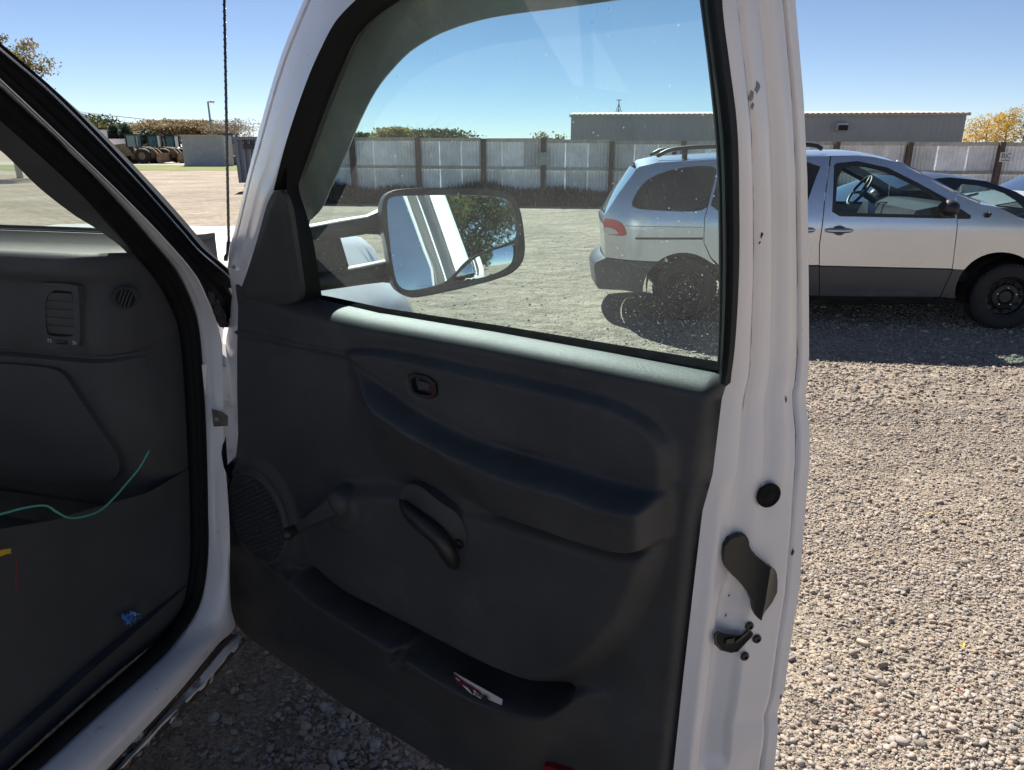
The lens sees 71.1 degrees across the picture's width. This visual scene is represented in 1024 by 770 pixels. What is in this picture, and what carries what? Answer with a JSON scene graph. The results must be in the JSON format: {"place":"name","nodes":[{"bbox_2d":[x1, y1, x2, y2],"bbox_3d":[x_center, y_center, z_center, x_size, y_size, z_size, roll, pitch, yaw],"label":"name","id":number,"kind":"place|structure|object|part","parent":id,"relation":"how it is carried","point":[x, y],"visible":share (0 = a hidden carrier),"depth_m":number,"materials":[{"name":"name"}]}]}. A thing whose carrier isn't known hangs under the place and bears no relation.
{"place":"outdoors","nodes":[
{"label":"outdoors","id":0,"kind":"place"},
{"bbox_2d":[0,162,183,164],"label":"road","id":1,"kind":"structure","parent":0,"point":[12,163],"depth_m":87.84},
{"bbox_2d":[100,130,107,137],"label":"white trailer","id":2,"kind":"object","parent":1,"relation":"on","point":[104,132],"visible":0.04,"depth_m":95.10,"materials":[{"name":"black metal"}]},
{"bbox_2d":[114,134,176,163],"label":"wheel loader","id":3,"kind":"object","parent":1,"relation":"on","point":[142,155],"visible":0.61,"depth_m":86.65,"materials":[{"name":"metal"}]},
{"bbox_2d":[130,134,183,162],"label":"wheel loader","id":4,"kind":"object","parent":1,"relation":"on","point":[156,140],"visible":0.41,"depth_m":89.40,"materials":[{"name":"metal"}]},
{"bbox_2d":[155,135,183,162],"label":"wheel loader","id":5,"kind":"object","parent":1,"relation":"on","point":[171,140],"visible":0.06,"depth_m":92.20,"materials":[{"name":"metal"}]},
{"bbox_2d":[0,165,236,169],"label":"lawn","id":6,"kind":"structure","parent":0,"point":[138,167],"depth_m":68.84,"materials":[{"name":"green plant"}]},
{"bbox_2d":[180,135,233,165],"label":"shipping container","id":7,"kind":"object","parent":6,"relation":"on","point":[204,150],"visible":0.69,"depth_m":74.20,"materials":[{"name":"grey metal"}]},
{"bbox_2d":[79,111,251,127],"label":"power line","id":8,"kind":"object","parent":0,"point":[148,119],"visible":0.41,"depth_m":138.20,"materials":[{"name":"grey metal"}]},
{"bbox_2d":[86,113,259,126],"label":"power line","id":9,"kind":"object","parent":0,"point":[160,120],"visible":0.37,"depth_m":140.46,"materials":[{"name":"grey metal"}]},
{"bbox_2d":[137,625,449,769],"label":"gravel","id":10,"kind":"structure","parent":0,"point":[333,756],"depth_m":2.19,"materials":[{"name":"grey gravel"}]},
{"bbox_2d":[0,151,1023,769],"bbox_3d":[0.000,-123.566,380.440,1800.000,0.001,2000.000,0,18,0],"label":"gravel yard","id":11,"kind":"structure","parent":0,"point":[196,197],"depth_m":4.18,"materials":[{"name":"beige gravel"}]},
{"bbox_2d":[0,33,61,177],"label":"cottonwood tree","id":12,"kind":"object","parent":11,"relation":"on","point":[23,47],"visible":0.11,"depth_m":42.65,"materials":[{"name":"brown plant"}]},
{"bbox_2d":[82,113,126,129],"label":"broadleaf tree","id":13,"kind":"object","parent":11,"relation":"on","point":[94,119],"visible":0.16,"depth_m":139.58,"materials":[{"name":"green plant"}]},
{"bbox_2d":[106,124,119,138],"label":"spruce tree","id":14,"kind":"object","parent":11,"relation":"on","point":[112,132],"visible":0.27,"depth_m":131.54,"materials":[{"name":"green plant"}]},
{"bbox_2d":[109,139,124,143],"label":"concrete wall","id":15,"kind":"structure","parent":11,"relation":"on","point":[117,141],"depth_m":98.19,"materials":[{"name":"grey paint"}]},
{"bbox_2d":[95,122,147,133],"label":"broadleaf tree","id":16,"kind":"object","parent":11,"relation":"on","point":[103,127],"visible":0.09,"depth_m":138.92,"materials":[{"name":"green plant"}]},
{"bbox_2d":[115,123,137,138],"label":"spruce tree","id":17,"kind":"object","parent":11,"relation":"on","point":[124,129],"visible":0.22,"depth_m":131.61,"materials":[{"name":"green plant"}]},
{"bbox_2d":[138,128,155,143],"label":"spruce tree","id":18,"kind":"object","parent":11,"relation":"on","point":[150,131],"visible":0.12,"depth_m":155.02,"materials":[{"name":"green plant"}]},
{"bbox_2d":[115,116,198,147],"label":"broadleaf tree","id":19,"kind":"object","parent":11,"relation":"on","point":[137,125],"visible":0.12,"depth_m":173.41,"materials":[{"name":"brown plant"}]},
{"bbox_2d":[131,117,209,147],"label":"broadleaf tree","id":20,"kind":"object","parent":11,"relation":"on","point":[171,126],"visible":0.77,"depth_m":170.41,"materials":[{"name":"brown plant"}]},
{"bbox_2d":[142,117,221,147],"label":"broadleaf tree","id":21,"kind":"object","parent":11,"relation":"on","point":[205,121],"visible":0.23,"depth_m":173.07,"materials":[{"name":"brown plant"}]},
{"bbox_2d":[162,124,253,139],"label":"broadleaf tree","id":22,"kind":"object","parent":11,"relation":"on","point":[214,129],"visible":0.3,"depth_m":173.50,"materials":[{"name":"plant"}]},
{"bbox_2d":[207,100,214,134],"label":"light pole","id":23,"kind":"object","parent":11,"relation":"on","point":[211,101],"visible":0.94,"depth_m":89.85,"materials":[{"name":"grey metal"}]},
{"bbox_2d":[197,116,252,136],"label":"bare tree","id":24,"kind":"object","parent":11,"relation":"on","point":[219,125],"visible":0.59,"depth_m":112.30,"materials":[{"name":"brown plant"}]},
{"bbox_2d":[216,117,260,136],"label":"bare tree","id":25,"kind":"object","parent":11,"relation":"on","point":[245,130],"visible":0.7,"depth_m":112.42,"materials":[{"name":"brown plant"}]},
{"bbox_2d":[232,137,256,186],"bbox_3d":[-10.802,-9.601,31.097,1.617,2.183,2.320,0,18,0],"label":"roll off dumpster","id":26,"kind":"object","parent":11,"relation":"on","point":[244,147],"visible":0.29,"depth_m":29.95,"materials":[{"name":"metal"}]},
{"bbox_2d":[354,131,374,136],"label":"broadleaf tree","id":27,"kind":"object","parent":11,"relation":"on","point":[359,134],"visible":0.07,"depth_m":75.65,"materials":[{"name":"green plant"}]},
{"bbox_2d":[367,126,415,136],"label":"broadleaf tree","id":28,"kind":"object","parent":11,"relation":"on","point":[396,131],"visible":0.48,"depth_m":69.83,"materials":[{"name":"green plant"}]},
{"bbox_2d":[0,0,809,769],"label":"pickup truck","id":29,"kind":"object","parent":11,"relation":"on","point":[360,486],"visible":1,"depth_m":1.45,"materials":[{"name":"grey plastic"}]},
{"bbox_2d":[0,548,10,556],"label":"tape scrap","id":30,"kind":"object","parent":29,"relation":"attached to","point":[4,551],"visible":1,"depth_m":1.33,"materials":[{"name":"yellow plastic"}]},
{"bbox_2d":[15,555,17,590],"bbox_3d":[-0.941,0.357,1.360,0.006,0.069,0.016,0,18,0],"label":"red wire","id":31,"kind":"object","parent":29,"relation":"hanging from","point":[16,574],"visible":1,"depth_m":1.36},
{"bbox_2d":[0,450,149,518],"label":"green wire","id":32,"kind":"object","parent":29,"relation":"attached to","point":[96,512],"visible":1,"depth_m":1.50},
{"bbox_2d":[122,611,140,626],"bbox_3d":[-0.884,0.542,1.662,0.030,0.049,0.057,0,18,0],"label":"plastic scrap","id":33,"kind":"object","parent":29,"relation":"attached to","point":[131,615],"visible":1,"depth_m":1.66,"materials":[{"name":"blue plastic"}]},
{"bbox_2d":[453,672,502,704],"bbox_3d":[-0.073,0.659,1.519,0.125,0.064,0.028,16,24,39],"label":"packet card","id":34,"kind":"object","parent":29,"relation":"attached to","point":[468,685],"visible":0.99,"depth_m":1.51,"materials":[{"name":"white paper"}]},
{"bbox_2d":[372,119,474,137],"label":"broadleaf tree","id":35,"kind":"object","parent":11,"relation":"on","point":[426,134],"visible":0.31,"depth_m":73.20,"materials":[{"name":"green plant"}]},
{"bbox_2d":[411,127,483,137],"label":"broadleaf tree","id":36,"kind":"object","parent":11,"relation":"on","point":[460,133],"visible":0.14,"depth_m":75.38,"materials":[{"name":"green plant"}]},
{"bbox_2d":[530,131,569,139],"bbox_3d":[1.949,-12.108,38.185,3.093,2.739,2.684,0,18,0],"label":"shrub","id":37,"kind":"object","parent":11,"relation":"on","point":[542,135],"visible":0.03,"depth_m":37.20,"materials":[{"name":"green plant"}]},
{"bbox_2d":[325,179,920,206],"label":"weeds","id":38,"kind":"object","parent":11,"relation":"on","point":[344,193],"visible":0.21,"depth_m":23.07,"materials":[{"name":"green plant"}]},
{"bbox_2d":[333,137,1023,193],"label":"corrugated fence","id":39,"kind":"object","parent":11,"relation":"on","point":[581,164],"visible":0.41,"depth_m":23.13,"materials":[{"name":"grey metal"}]},
{"bbox_2d":[537,152,547,164],"bbox_3d":[0.977,-7.240,22.935,0.348,0.390,0.025,3,18,9],"label":"notice board","id":40,"kind":"object","parent":39,"relation":"attached to","point":[542,158],"visible":1,"depth_m":22.92,"materials":[{"name":"white"}]},
{"bbox_2d":[999,152,1011,161],"bbox_3d":[14.369,-6.633,20.870,0.303,0.270,0.029,3,18,9],"label":"yard sign","id":41,"kind":"object","parent":39,"relation":"attached to","point":[1005,156],"visible":1,"depth_m":20.86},
{"bbox_2d":[569,111,970,167],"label":"metal shed","id":42,"kind":"structure","parent":11,"relation":"on","point":[888,126],"depth_m":42.07,"materials":[{"name":"grey paint"}]},
{"bbox_2d":[589,142,1023,328],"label":"silver minivan","id":43,"kind":"object","parent":11,"relation":"on","point":[932,238],"visible":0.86,"depth_m":7.18,"materials":[{"name":"paint"}]},
{"bbox_3d":[1.197,-2.238,8.103,0.334,0.469,1.611,2,18,7],"label":"tailgate window","id":44,"kind":"part","parent":43,"relation":"part of","materials":[{"name":"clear glass"}]},
{"bbox_3d":[1.631,-1.979,7.224,0.822,0.442,0.109,2,18,7],"label":"quarter window","id":45,"kind":"part","parent":43,"relation":"part of","materials":[{"name":"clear glass"}]},
{"bbox_3d":[2.509,-1.958,7.116,1.031,0.481,0.120,2,18,7],"label":"sliding door window","id":46,"kind":"part","parent":43,"relation":"part of","materials":[{"name":"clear glass"}]},
{"bbox_3d":[2.527,-1.741,7.190,1.164,1.061,0.173,2,18,7],"label":"sliding door","id":47,"kind":"part","parent":43,"relation":"part of","materials":[{"name":"silver metal"}]},
{"bbox_3d":[3.923,-2.223,8.630,1.269,1.057,0.175,2,18,7],"label":"front door","id":48,"kind":"part","parent":43,"relation":"part of","materials":[{"name":"silver metal"}]},
{"bbox_3d":[3.707,-1.700,7.043,1.269,1.057,0.175,2,18,7],"label":"front door","id":49,"kind":"part","parent":43,"relation":"part of","materials":[{"name":"silver metal"}]},
{"bbox_2d":[775,565,1023,769],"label":"gravel","id":50,"kind":"structure","parent":11,"relation":"on","point":[1007,753],"depth_m":2.44,"materials":[{"name":"beige gravel"}]},
{"bbox_2d":[799,407,1023,594],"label":"gravel","id":51,"kind":"structure","parent":11,"relation":"on","point":[945,534],"depth_m":3.65,"materials":[{"name":"beige gravel"}]},
{"bbox_2d":[824,171,1023,218],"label":"black sedan","id":52,"kind":"object","parent":11,"relation":"on","point":[954,182],"visible":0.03,"depth_m":9.00,"materials":[{"name":"paint"}]},
{"bbox_2d":[962,124,1009,141],"bbox_3d":[38.214,-19.500,58.799,4.154,3.876,3.677,0,18,0],"label":"birch tree","id":53,"kind":"object","parent":11,"relation":"on","point":[977,137],"visible":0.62,"depth_m":58.08,"materials":[{"name":"yellow plant"}]},
{"bbox_2d":[962,114,1021,141],"bbox_3d":[38.878,-19.994,59.045,5.412,4.661,4.748,0,18,0],"label":"birch tree","id":54,"kind":"object","parent":11,"relation":"on","point":[982,125],"visible":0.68,"depth_m":57.89,"materials":[{"name":"yellow plant"}]},
{"bbox_2d":[963,175,1023,209],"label":"pale grey car","id":55,"kind":"object","parent":11,"relation":"on","point":[993,197],"visible":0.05,"depth_m":12.90,"materials":[{"name":"paint"}]},
{"bbox_2d":[972,112,1020,141],"bbox_3d":[42.186,-21.165,62.271,4.236,4.866,4.140,0,18,0],"label":"birch tree","id":56,"kind":"object","parent":11,"relation":"on","point":[990,124],"visible":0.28,"depth_m":61.85,"materials":[{"name":"yellow plant"}]},
{"bbox_2d":[983,104,1023,141],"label":"birch tree","id":57,"kind":"object","parent":11,"relation":"on","point":[1001,115],"visible":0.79,"depth_m":57.90,"materials":[{"name":"yellow plant"}]},
{"bbox_2d":[995,110,1023,141],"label":"birch tree","id":58,"kind":"object","parent":11,"relation":"on","point":[1021,122],"visible":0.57,"depth_m":58.62,"materials":[{"name":"yellow plant"}]},
{"bbox_2d":[0,0,1023,147],"label":"sky","id":59,"kind":"structure","parent":0,"point":[519,75],"materials":[{"name":"blue"}]},
{"bbox_2d":[366,231,708,358],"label":"gravel","id":60,"kind":"structure","parent":0,"point":[553,296],"depth_m":8.40,"materials":[{"name":"beige gravel"}]},
{"bbox_2d":[653,303,1023,423],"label":"gravel","id":61,"kind":"structure","parent":0,"point":[1004,360],"depth_m":6.10,"materials":[{"name":"grey gravel"}]}
]}

